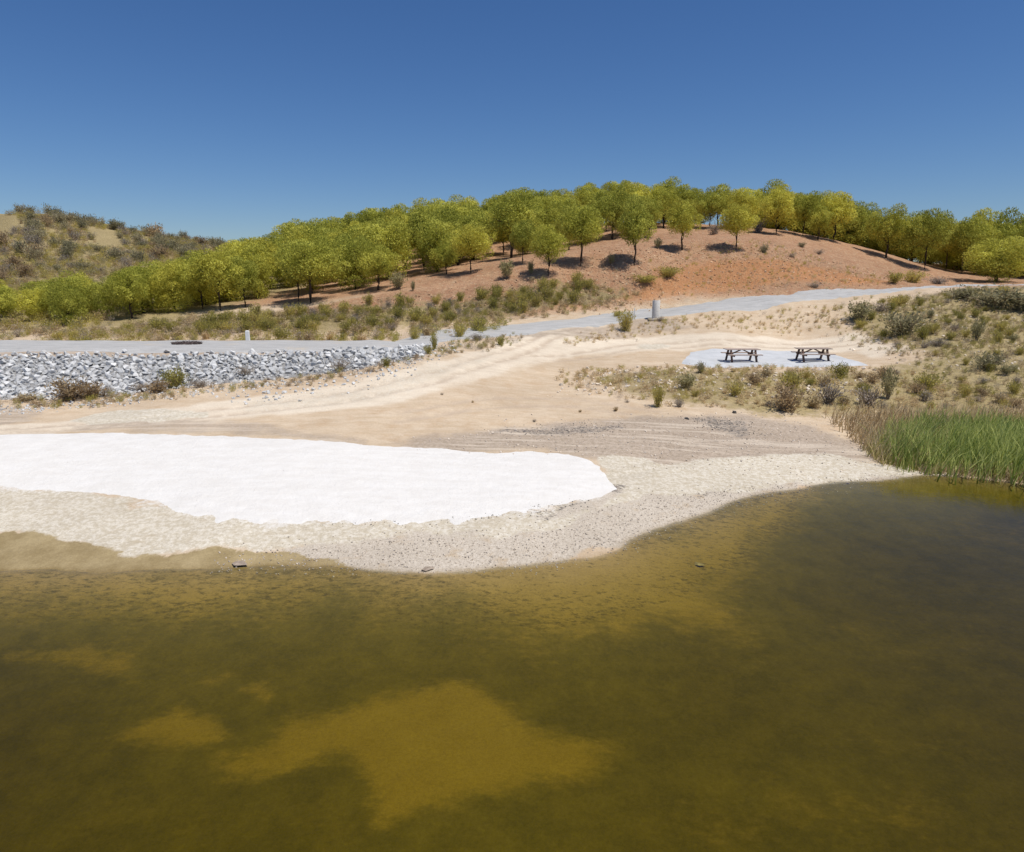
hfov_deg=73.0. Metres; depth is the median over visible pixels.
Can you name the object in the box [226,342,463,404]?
verge stones
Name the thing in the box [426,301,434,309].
dry shrub
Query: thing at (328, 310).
shrub
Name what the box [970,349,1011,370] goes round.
shrub
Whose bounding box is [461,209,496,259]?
pine tree
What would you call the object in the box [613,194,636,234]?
pine tree
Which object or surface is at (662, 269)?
shrub
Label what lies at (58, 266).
shrub
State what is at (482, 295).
shrub
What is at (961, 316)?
shrub
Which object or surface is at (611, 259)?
shrub
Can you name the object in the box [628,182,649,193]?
pine tree
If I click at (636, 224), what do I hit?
pine tree
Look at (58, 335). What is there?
shrub
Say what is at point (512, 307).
shrub
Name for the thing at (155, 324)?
shrub
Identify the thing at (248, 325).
shrub
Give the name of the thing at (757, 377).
dry shrub
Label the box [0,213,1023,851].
ground
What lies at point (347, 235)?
pine tree
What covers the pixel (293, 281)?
pine tree
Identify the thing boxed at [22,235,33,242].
dry shrub
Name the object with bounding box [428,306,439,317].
shrub
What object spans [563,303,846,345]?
verge grass
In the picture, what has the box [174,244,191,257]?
shrub
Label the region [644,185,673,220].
pine tree
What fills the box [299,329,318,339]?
grass tuft
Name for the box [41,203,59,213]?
shrub
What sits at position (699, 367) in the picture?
shrub
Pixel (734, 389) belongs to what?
shrub
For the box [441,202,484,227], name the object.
pine tree
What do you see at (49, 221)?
dry shrub
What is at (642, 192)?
pine tree
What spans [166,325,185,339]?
grass tuft
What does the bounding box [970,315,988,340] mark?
shrub
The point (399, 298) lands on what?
shrub
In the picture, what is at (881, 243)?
pine tree
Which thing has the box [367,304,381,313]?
shrub
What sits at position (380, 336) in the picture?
verge scrub
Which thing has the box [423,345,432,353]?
shrub
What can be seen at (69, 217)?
shrub
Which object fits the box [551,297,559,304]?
shrub
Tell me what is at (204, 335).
grass tuft
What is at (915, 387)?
dry shrub
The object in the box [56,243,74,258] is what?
shrub
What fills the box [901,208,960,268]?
pine tree
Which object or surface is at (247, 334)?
marker post
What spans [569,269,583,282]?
shrub
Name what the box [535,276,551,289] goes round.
shrub
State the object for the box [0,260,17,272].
dry shrub
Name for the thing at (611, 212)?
pine tree
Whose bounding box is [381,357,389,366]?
shrub
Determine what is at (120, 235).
shrub
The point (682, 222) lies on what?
pine tree
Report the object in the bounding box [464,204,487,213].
pine tree
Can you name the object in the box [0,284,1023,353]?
road
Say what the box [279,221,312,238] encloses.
pine tree
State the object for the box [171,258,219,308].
pine tree
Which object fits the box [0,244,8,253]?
dry shrub
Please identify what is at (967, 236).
pine tree
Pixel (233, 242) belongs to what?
pine tree
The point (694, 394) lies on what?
shrub
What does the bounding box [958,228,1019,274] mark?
pine tree
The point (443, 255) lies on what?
pine tree
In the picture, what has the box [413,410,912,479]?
shore gravel
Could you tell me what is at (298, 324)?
shrub
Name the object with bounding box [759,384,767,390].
grass tuft
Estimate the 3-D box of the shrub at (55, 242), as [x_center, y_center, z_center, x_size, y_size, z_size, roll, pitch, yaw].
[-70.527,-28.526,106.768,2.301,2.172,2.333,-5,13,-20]
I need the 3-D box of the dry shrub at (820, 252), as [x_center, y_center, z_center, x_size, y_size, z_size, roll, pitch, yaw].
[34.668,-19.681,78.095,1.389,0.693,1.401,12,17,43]
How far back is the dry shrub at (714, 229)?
81.58 m
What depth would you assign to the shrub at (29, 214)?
120.76 m
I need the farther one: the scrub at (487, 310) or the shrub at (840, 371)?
the scrub at (487, 310)
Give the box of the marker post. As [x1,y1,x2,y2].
[245,330,249,340]
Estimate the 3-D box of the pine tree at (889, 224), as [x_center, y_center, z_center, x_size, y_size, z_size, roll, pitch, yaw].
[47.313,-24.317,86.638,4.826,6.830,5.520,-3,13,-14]
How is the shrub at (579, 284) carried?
on the ground at (816, 667)
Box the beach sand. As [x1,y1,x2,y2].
[0,433,616,524]
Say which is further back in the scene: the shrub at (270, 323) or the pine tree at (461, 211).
the pine tree at (461, 211)
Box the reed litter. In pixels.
[916,459,1023,487]
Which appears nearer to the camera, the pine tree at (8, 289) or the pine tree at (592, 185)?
the pine tree at (8, 289)
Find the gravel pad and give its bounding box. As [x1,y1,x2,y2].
[682,349,867,367]
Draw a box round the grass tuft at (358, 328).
[350,321,364,333]
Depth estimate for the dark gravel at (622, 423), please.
28.49 m
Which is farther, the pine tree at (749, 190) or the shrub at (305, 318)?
the pine tree at (749, 190)
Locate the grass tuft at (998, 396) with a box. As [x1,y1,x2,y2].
[990,392,1009,403]
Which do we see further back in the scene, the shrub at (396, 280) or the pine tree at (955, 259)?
the pine tree at (955, 259)
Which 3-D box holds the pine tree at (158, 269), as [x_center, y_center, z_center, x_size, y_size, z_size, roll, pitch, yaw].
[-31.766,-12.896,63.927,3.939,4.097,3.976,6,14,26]
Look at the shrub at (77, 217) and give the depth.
124.78 m
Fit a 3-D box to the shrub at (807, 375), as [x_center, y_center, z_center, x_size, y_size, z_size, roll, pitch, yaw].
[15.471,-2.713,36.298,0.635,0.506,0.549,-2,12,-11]
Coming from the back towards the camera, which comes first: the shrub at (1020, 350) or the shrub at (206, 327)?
the shrub at (206, 327)
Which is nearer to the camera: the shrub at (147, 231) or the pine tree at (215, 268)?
the pine tree at (215, 268)
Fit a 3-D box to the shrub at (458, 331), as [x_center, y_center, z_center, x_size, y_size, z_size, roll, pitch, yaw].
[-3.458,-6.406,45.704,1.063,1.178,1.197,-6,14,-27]
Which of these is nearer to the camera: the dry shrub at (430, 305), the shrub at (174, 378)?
the shrub at (174, 378)
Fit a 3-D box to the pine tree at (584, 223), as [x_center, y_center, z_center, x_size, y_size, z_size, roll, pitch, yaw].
[6.395,-17.499,63.567,4.811,5.842,4.885,1,12,5]
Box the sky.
[0,0,1023,263]
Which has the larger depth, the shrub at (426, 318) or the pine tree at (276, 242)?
the pine tree at (276, 242)
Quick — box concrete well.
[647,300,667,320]
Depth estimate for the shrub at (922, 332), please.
43.37 m
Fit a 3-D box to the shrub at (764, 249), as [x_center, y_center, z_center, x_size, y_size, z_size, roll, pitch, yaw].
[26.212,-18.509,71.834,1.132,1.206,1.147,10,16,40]
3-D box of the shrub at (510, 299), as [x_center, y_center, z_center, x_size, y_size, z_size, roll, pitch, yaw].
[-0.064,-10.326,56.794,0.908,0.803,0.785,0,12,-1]
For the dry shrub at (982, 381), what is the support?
on the ground at (816, 667)
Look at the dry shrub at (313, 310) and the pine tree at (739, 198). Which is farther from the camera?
the pine tree at (739, 198)
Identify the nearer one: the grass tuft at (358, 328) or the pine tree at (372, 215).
the grass tuft at (358, 328)
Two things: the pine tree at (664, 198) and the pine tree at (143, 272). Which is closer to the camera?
the pine tree at (143, 272)
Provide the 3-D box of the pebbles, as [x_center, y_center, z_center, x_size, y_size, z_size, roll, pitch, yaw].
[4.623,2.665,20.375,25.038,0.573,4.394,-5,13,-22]
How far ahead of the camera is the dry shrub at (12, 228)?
111.53 m
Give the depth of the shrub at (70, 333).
49.24 m
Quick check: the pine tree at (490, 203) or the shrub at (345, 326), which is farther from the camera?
the pine tree at (490, 203)
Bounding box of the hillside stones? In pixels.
[348,241,922,315]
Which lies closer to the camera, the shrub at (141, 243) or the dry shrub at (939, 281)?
the dry shrub at (939, 281)
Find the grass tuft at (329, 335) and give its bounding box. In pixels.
[323,328,335,339]
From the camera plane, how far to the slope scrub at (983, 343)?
44.09 m
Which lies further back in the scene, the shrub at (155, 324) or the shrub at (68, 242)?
the shrub at (68, 242)
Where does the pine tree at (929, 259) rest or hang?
on the ground at (816, 667)
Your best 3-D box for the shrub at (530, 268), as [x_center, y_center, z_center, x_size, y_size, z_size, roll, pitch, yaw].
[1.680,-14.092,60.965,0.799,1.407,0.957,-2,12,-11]
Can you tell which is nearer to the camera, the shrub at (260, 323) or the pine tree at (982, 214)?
the shrub at (260, 323)
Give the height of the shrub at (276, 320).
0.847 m
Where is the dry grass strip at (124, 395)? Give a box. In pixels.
[0,353,429,408]
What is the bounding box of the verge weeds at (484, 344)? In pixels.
[428,331,527,355]
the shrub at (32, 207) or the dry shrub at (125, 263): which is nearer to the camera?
the dry shrub at (125, 263)
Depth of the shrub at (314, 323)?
51.17 m
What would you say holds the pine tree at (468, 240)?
on the ground at (816, 667)
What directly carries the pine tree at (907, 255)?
on the ground at (816, 667)
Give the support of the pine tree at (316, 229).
on the ground at (816, 667)
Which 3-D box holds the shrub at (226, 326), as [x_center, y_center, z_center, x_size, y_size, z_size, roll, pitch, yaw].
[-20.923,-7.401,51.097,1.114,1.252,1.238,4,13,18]
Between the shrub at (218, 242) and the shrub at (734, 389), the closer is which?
the shrub at (734, 389)
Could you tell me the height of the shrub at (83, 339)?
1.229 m
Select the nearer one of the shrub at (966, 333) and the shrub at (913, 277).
the shrub at (966, 333)
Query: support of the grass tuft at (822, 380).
on the ground at (816, 667)
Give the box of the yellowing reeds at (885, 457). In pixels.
[861,417,963,471]
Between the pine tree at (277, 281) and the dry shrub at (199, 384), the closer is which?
the dry shrub at (199, 384)
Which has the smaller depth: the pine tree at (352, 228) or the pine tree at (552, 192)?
the pine tree at (352, 228)
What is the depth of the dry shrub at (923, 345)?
41.87 m
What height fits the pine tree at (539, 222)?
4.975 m
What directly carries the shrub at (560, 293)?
on the ground at (816, 667)
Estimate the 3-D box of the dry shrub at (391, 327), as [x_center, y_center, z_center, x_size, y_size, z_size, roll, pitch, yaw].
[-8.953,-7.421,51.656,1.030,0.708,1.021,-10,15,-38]
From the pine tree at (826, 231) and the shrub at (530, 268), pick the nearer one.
the shrub at (530, 268)
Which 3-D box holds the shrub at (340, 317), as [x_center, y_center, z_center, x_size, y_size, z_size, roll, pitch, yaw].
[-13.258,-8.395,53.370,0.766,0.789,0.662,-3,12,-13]
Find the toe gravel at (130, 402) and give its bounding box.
[0,356,433,415]
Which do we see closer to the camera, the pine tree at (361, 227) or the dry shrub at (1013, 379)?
the dry shrub at (1013, 379)
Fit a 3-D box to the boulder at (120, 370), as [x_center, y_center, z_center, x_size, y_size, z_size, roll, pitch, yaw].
[-20.033,-2.841,35.463,0.316,0.268,0.318,-4,13,-16]
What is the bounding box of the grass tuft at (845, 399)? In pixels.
[837,396,853,404]
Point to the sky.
(227, 120)
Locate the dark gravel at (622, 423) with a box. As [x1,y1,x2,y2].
[484,415,761,435]
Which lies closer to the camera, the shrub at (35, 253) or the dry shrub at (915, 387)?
the dry shrub at (915, 387)
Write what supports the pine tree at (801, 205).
on the ground at (816, 667)
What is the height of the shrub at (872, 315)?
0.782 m
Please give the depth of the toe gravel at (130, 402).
32.10 m
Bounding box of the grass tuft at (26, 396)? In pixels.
[13,392,42,401]
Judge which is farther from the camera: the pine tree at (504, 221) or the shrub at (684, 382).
the pine tree at (504, 221)
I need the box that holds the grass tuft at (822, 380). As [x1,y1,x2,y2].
[816,374,833,386]
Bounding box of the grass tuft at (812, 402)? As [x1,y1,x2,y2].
[803,395,822,408]
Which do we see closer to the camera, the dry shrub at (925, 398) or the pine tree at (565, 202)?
the dry shrub at (925, 398)
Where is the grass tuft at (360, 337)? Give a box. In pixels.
[355,331,367,340]
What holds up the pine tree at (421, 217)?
on the ground at (816, 667)
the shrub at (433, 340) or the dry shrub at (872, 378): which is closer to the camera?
the dry shrub at (872, 378)
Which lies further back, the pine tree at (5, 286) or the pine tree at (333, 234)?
the pine tree at (333, 234)
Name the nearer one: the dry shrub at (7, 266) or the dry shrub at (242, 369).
the dry shrub at (242, 369)
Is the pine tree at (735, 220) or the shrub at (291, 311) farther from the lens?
the pine tree at (735, 220)
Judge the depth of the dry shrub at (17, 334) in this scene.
50.76 m
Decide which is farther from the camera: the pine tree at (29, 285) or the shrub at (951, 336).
the pine tree at (29, 285)
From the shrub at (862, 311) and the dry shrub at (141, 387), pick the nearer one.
the dry shrub at (141, 387)
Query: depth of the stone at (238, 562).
17.14 m
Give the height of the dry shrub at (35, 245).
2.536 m
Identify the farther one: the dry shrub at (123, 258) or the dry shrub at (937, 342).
the dry shrub at (123, 258)
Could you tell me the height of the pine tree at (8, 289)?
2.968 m
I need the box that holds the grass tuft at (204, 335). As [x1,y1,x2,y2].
[198,330,211,338]
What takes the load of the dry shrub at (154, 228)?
on the ground at (816, 667)
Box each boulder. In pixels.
[64,370,69,375]
[91,358,99,362]
[117,368,123,373]
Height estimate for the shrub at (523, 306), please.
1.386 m
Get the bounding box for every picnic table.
[721,348,762,362]
[791,347,835,361]
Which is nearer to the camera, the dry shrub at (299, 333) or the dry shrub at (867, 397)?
the dry shrub at (867, 397)
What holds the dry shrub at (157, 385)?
on the ground at (816, 667)
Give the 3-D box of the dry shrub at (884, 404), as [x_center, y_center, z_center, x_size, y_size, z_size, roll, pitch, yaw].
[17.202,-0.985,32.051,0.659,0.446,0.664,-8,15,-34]
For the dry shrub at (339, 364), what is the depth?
35.42 m
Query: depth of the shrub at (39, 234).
108.48 m
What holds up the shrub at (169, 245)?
on the ground at (816, 667)
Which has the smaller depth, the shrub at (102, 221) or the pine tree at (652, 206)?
the pine tree at (652, 206)
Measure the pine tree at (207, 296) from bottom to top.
5.098 m
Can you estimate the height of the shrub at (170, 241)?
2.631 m
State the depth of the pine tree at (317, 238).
64.59 m
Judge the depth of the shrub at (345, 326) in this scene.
50.70 m
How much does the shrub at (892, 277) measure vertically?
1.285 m
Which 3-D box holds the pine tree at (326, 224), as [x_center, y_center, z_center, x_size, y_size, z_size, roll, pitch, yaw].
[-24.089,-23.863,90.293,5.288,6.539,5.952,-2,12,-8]
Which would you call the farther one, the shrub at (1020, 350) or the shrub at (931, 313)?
the shrub at (931, 313)
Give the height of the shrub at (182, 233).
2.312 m
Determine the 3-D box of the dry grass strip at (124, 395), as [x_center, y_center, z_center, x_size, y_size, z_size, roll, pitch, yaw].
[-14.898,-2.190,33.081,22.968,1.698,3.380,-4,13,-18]
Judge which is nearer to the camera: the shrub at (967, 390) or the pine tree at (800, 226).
the shrub at (967, 390)
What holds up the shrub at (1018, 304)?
on the ground at (816, 667)
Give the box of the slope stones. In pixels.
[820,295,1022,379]
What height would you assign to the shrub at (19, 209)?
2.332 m
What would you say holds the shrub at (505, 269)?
on the ground at (816, 667)
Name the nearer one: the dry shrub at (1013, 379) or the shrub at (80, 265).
the dry shrub at (1013, 379)
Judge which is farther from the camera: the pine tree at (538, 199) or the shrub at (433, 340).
the pine tree at (538, 199)
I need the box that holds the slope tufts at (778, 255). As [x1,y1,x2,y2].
[615,239,896,303]
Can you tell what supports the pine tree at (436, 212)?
on the ground at (816, 667)
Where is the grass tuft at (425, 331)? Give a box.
[419,323,438,335]
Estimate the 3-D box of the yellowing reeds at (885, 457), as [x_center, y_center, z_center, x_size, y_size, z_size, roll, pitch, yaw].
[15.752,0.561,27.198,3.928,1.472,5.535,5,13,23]
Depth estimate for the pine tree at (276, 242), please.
81.97 m
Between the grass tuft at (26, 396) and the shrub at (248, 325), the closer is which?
the grass tuft at (26, 396)
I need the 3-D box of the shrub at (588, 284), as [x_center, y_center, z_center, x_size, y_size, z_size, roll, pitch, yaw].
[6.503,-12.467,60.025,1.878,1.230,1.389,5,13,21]
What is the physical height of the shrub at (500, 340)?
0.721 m
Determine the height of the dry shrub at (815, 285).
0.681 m
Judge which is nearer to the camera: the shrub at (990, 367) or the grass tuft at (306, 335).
the shrub at (990, 367)
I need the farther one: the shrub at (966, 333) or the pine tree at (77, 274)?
the pine tree at (77, 274)
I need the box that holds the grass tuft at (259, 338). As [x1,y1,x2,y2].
[254,336,267,339]
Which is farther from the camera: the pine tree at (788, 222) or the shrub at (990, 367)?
the pine tree at (788, 222)
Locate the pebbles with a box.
[207,470,931,577]
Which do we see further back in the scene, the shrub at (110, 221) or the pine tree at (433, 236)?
the shrub at (110, 221)
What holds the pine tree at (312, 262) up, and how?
on the ground at (816, 667)
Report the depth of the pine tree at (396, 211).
76.57 m
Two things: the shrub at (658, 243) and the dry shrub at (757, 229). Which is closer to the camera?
the shrub at (658, 243)
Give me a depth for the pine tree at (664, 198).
89.78 m
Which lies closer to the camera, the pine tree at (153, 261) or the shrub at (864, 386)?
the shrub at (864, 386)
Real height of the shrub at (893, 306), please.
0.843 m
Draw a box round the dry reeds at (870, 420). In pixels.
[824,399,1023,465]
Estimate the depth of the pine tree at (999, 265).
76.45 m
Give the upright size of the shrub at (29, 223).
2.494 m
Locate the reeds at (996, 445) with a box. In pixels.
[857,403,1023,498]
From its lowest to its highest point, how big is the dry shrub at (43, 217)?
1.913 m
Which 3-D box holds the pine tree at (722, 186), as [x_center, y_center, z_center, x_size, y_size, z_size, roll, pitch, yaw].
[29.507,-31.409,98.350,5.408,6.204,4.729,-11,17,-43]
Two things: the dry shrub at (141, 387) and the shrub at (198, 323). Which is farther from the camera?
the shrub at (198, 323)
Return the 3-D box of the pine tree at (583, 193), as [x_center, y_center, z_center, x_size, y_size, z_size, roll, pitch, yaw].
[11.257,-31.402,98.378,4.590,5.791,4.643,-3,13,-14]
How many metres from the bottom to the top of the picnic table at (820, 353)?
0.782 m
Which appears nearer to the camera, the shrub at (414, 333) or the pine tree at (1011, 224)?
the shrub at (414, 333)
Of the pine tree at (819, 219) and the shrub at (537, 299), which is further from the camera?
the pine tree at (819, 219)
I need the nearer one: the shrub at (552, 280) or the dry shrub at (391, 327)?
the dry shrub at (391, 327)
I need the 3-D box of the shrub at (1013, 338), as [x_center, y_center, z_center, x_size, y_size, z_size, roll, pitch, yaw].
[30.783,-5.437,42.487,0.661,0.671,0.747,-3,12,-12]
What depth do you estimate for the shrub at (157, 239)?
117.90 m
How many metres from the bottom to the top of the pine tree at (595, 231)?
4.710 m
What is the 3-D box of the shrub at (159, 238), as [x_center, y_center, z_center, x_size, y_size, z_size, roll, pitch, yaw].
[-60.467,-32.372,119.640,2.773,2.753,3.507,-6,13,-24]
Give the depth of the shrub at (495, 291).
57.52 m
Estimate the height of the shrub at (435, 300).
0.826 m
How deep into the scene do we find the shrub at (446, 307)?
55.14 m
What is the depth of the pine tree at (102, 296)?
58.09 m
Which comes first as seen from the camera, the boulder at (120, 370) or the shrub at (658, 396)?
the shrub at (658, 396)
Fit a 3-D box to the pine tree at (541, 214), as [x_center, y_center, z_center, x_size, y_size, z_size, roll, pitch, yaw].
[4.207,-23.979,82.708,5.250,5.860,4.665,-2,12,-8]
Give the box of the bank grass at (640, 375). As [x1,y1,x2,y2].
[554,362,1022,415]
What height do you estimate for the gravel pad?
0.560 m
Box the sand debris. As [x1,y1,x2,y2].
[335,500,588,526]
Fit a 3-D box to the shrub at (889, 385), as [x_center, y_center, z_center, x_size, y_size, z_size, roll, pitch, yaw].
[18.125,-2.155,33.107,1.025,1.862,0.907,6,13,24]
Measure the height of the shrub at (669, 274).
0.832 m
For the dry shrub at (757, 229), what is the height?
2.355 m
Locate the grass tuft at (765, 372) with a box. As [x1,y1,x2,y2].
[760,367,771,376]
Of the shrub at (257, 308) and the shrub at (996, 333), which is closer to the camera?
the shrub at (996, 333)
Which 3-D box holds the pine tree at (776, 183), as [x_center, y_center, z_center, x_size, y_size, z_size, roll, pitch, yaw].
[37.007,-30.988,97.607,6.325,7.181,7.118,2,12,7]
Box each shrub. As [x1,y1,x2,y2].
[0,228,9,246]
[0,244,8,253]
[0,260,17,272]
[0,270,10,280]
[2,253,23,267]
[6,226,19,233]
[9,238,27,255]
[11,262,35,276]
[12,204,28,212]
[12,329,21,336]
[18,244,48,260]
[19,240,46,252]
[20,216,43,226]
[20,225,37,233]
[22,209,37,220]
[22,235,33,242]
[23,226,45,240]
[24,205,36,212]
[24,219,42,227]
[28,224,43,230]
[30,232,44,244]
[31,259,48,268]
[39,214,50,219]
[40,216,56,226]
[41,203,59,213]
[44,375,102,402]
[47,235,60,246]
[48,331,66,339]
[49,209,66,223]
[51,206,65,213]
[52,264,64,270]
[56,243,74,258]
[57,220,71,229]
[57,237,79,250]
[57,254,70,261]
[61,210,75,221]
[65,328,80,339]
[67,229,80,239]
[68,259,92,269]
[71,333,92,340]
[73,211,87,223]
[73,379,106,398]
[76,218,88,229]
[82,214,99,224]
[83,268,96,275]
[86,215,98,224]
[88,243,105,251]
[92,216,105,225]
[100,244,126,259]
[101,384,113,396]
[106,217,122,229]
[109,220,124,228]
[112,232,124,237]
[115,255,135,266]
[116,255,129,263]
[127,247,145,262]
[128,230,144,242]
[128,380,149,391]
[131,239,148,246]
[141,226,151,235]
[143,222,162,235]
[143,243,168,259]
[144,378,171,393]
[148,315,166,331]
[150,236,164,244]
[154,232,169,243]
[156,238,177,249]
[157,363,189,388]
[162,321,178,331]
[168,237,179,247]
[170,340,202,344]
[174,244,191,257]
[177,229,187,238]
[177,242,193,248]
[187,377,209,387]
[192,318,211,333]
[193,236,208,245]
[198,309,218,323]
[199,321,215,332]
[208,236,225,246]
[212,318,228,330]
[216,311,230,321]
[219,309,232,317]
[219,318,236,331]
[233,366,255,375]
[234,309,252,321]
[234,317,256,332]
[245,309,269,327]
[246,300,261,314]
[254,319,264,329]
[259,309,272,316]
[262,317,275,330]
[268,316,279,325]
[270,324,292,339]
[283,301,298,318]
[289,317,305,329]
[290,331,305,339]
[295,302,309,316]
[295,312,315,328]
[304,319,320,332]
[306,311,322,325]
[308,307,317,313]
[317,302,331,312]
[319,305,333,316]
[327,358,350,370]
[335,313,342,321]
[336,299,351,312]
[338,321,351,332]
[343,315,357,326]
[352,303,363,313]
[361,292,375,305]
[362,314,379,326]
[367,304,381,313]
[368,330,383,338]
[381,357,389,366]
[382,317,396,324]
[384,299,393,306]
[386,322,397,330]
[388,269,407,288]
[390,302,404,319]
[391,289,409,307]
[405,303,427,320]
[408,325,421,338]
[411,281,415,290]
[417,312,434,326]
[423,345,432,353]
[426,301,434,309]
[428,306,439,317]
[429,331,437,349]
[431,294,440,303]
[439,298,452,311]
[440,309,453,323]
[450,320,468,336]
[456,291,465,300]
[468,313,492,330]
[468,332,489,340]
[475,286,490,299]
[486,294,501,309]
[488,282,502,292]
[491,286,502,299]
[495,334,504,344]
[499,258,513,278]
[501,299,511,308]
[505,288,516,298]
[506,300,517,312]
[508,295,516,303]
[515,288,529,301]
[515,297,531,312]
[519,285,528,293]
[523,287,534,300]
[526,258,534,273]
[526,292,543,306]
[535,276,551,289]
[538,283,556,299]
[548,278,561,287]
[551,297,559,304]
[555,291,563,298]
[566,287,580,302]
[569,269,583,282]
[572,275,585,290]
[582,277,596,288]
[608,252,616,263]
[612,310,621,316]
[615,305,635,331]
[631,274,663,282]
[649,380,665,406]
[653,238,663,247]
[658,265,684,275]
[660,268,679,276]
[672,397,685,406]
[674,371,697,389]
[689,388,698,396]
[695,361,705,373]
[707,219,724,234]
[726,381,746,396]
[745,370,767,385]
[753,216,769,232]
[759,243,769,252]
[767,380,814,413]
[777,369,809,389]
[801,370,811,378]
[804,376,816,385]
[807,281,821,287]
[812,379,850,404]
[813,249,824,254]
[827,361,851,377]
[848,298,876,319]
[850,383,887,409]
[854,317,868,328]
[854,382,874,392]
[855,372,865,378]
[862,372,879,383]
[867,310,876,319]
[870,302,894,311]
[871,366,897,377]
[876,400,888,408]
[877,328,889,336]
[878,305,936,336]
[878,367,902,398]
[883,270,905,282]
[883,293,909,305]
[885,302,898,310]
[898,268,930,282]
[906,380,926,394]
[911,370,946,389]
[912,323,930,339]
[914,297,925,305]
[914,387,936,401]
[919,341,932,347]
[922,277,954,283]
[923,322,941,334]
[925,308,934,317]
[925,337,951,346]
[925,400,936,408]
[941,284,985,298]
[943,318,954,324]
[944,330,957,339]
[948,323,964,331]
[954,310,967,319]
[956,283,1023,307]
[956,384,974,396]
[958,327,971,337]
[961,356,970,365]
[970,307,984,317]
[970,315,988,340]
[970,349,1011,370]
[975,386,989,396]
[977,376,989,383]
[984,361,998,371]
[991,328,1004,337]
[992,333,1005,341]
[992,347,1001,355]
[993,320,1011,330]
[995,284,1009,293]
[997,363,1013,374]
[999,287,1023,310]
[1003,325,1015,337]
[1006,378,1023,393]
[1006,396,1023,406]
[1007,332,1019,341]
[1008,363,1018,371]
[1009,374,1022,382]
[1015,346,1023,354]
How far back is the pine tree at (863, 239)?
100.67 m
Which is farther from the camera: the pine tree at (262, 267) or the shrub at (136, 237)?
the shrub at (136, 237)
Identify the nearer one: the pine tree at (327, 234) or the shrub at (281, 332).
the shrub at (281, 332)
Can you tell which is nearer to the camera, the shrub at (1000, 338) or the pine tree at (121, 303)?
the shrub at (1000, 338)
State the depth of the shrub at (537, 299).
56.22 m
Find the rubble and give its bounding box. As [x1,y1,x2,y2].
[0,343,431,399]
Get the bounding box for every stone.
[232,560,247,565]
[422,566,433,570]
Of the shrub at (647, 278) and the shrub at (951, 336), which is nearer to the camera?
the shrub at (951, 336)
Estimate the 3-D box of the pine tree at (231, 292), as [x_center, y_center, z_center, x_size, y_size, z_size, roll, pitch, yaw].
[-26.638,-14.335,65.428,4.644,5.477,4.688,0,12,0]
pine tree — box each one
[0,279,17,308]
[0,285,19,318]
[0,288,18,313]
[10,288,49,320]
[18,279,55,310]
[37,275,94,318]
[46,281,89,325]
[58,270,94,299]
[64,273,99,309]
[85,276,123,317]
[103,274,146,309]
[107,267,149,318]
[109,261,165,314]
[145,258,179,302]
[147,264,187,306]
[148,262,194,312]
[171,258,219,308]
[172,255,226,305]
[173,249,221,299]
[185,248,247,309]
[186,254,213,301]
[206,245,254,301]
[219,238,248,252]
[222,255,261,307]
[229,237,281,278]
[230,236,267,247]
[238,244,277,298]
[250,240,283,287]
[262,231,285,246]
[268,218,303,239]
[269,238,284,280]
[272,239,344,302]
[274,244,305,286]
[275,233,338,293]
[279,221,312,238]
[279,250,310,300]
[282,224,339,289]
[294,220,331,239]
[308,217,328,226]
[310,229,338,277]
[312,218,343,236]
[326,231,348,278]
[327,216,341,230]
[330,233,369,283]
[330,234,374,289]
[337,212,363,231]
[343,220,360,234]
[343,222,373,238]
[351,223,370,238]
[353,207,392,224]
[353,239,401,290]
[354,215,414,278]
[382,208,417,268]
[388,203,412,220]
[401,205,441,269]
[410,197,435,211]
[411,217,461,272]
[422,198,455,207]
[426,202,449,215]
[426,207,469,260]
[434,242,458,273]
[438,208,484,264]
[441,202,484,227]
[448,194,476,204]
[449,223,492,272]
[455,197,479,209]
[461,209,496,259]
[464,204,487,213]
[480,194,506,209]
[483,190,537,257]
[487,202,512,213]
[489,226,508,254]
[503,187,546,205]
[509,216,544,253]
[509,219,538,263]
[522,196,550,216]
[528,224,569,275]
[533,200,565,241]
[538,189,562,208]
[545,194,581,213]
[547,198,578,237]
[549,188,579,205]
[553,208,575,249]
[556,203,607,265]
[574,182,598,205]
[576,184,605,205]
[580,204,601,242]
[582,191,602,226]
[589,189,619,230]
[590,190,631,238]
[599,179,632,195]
[607,183,632,222]
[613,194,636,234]
[616,182,652,223]
[616,194,656,265]
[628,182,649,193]
[635,195,664,230]
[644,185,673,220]
[649,176,682,222]
[650,186,682,228]
[664,198,704,249]
[673,184,705,212]
[693,191,728,227]
[694,192,716,223]
[704,183,731,223]
[717,202,760,246]
[725,188,760,213]
[727,187,766,226]
[755,178,794,228]
[759,184,802,230]
[759,188,795,232]
[788,190,824,234]
[789,192,821,235]
[804,202,835,239]
[807,190,845,239]
[820,191,857,240]
[823,209,867,241]
[829,199,873,243]
[847,200,885,248]
[864,203,912,257]
[865,219,891,253]
[868,223,909,253]
[889,210,935,261]
[894,232,927,261]
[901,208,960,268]
[914,224,947,264]
[917,214,956,263]
[933,225,963,269]
[936,250,975,269]
[939,222,968,268]
[941,216,995,273]
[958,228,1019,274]
[962,235,1023,282]
[970,207,1007,238]
[992,206,1023,275]
[1009,227,1023,276]
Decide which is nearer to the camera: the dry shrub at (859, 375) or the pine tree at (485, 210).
the dry shrub at (859, 375)
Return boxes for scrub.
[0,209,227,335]
[0,303,509,341]
[48,276,640,338]
[797,285,1023,410]
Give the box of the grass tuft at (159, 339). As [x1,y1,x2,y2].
[155,336,167,340]

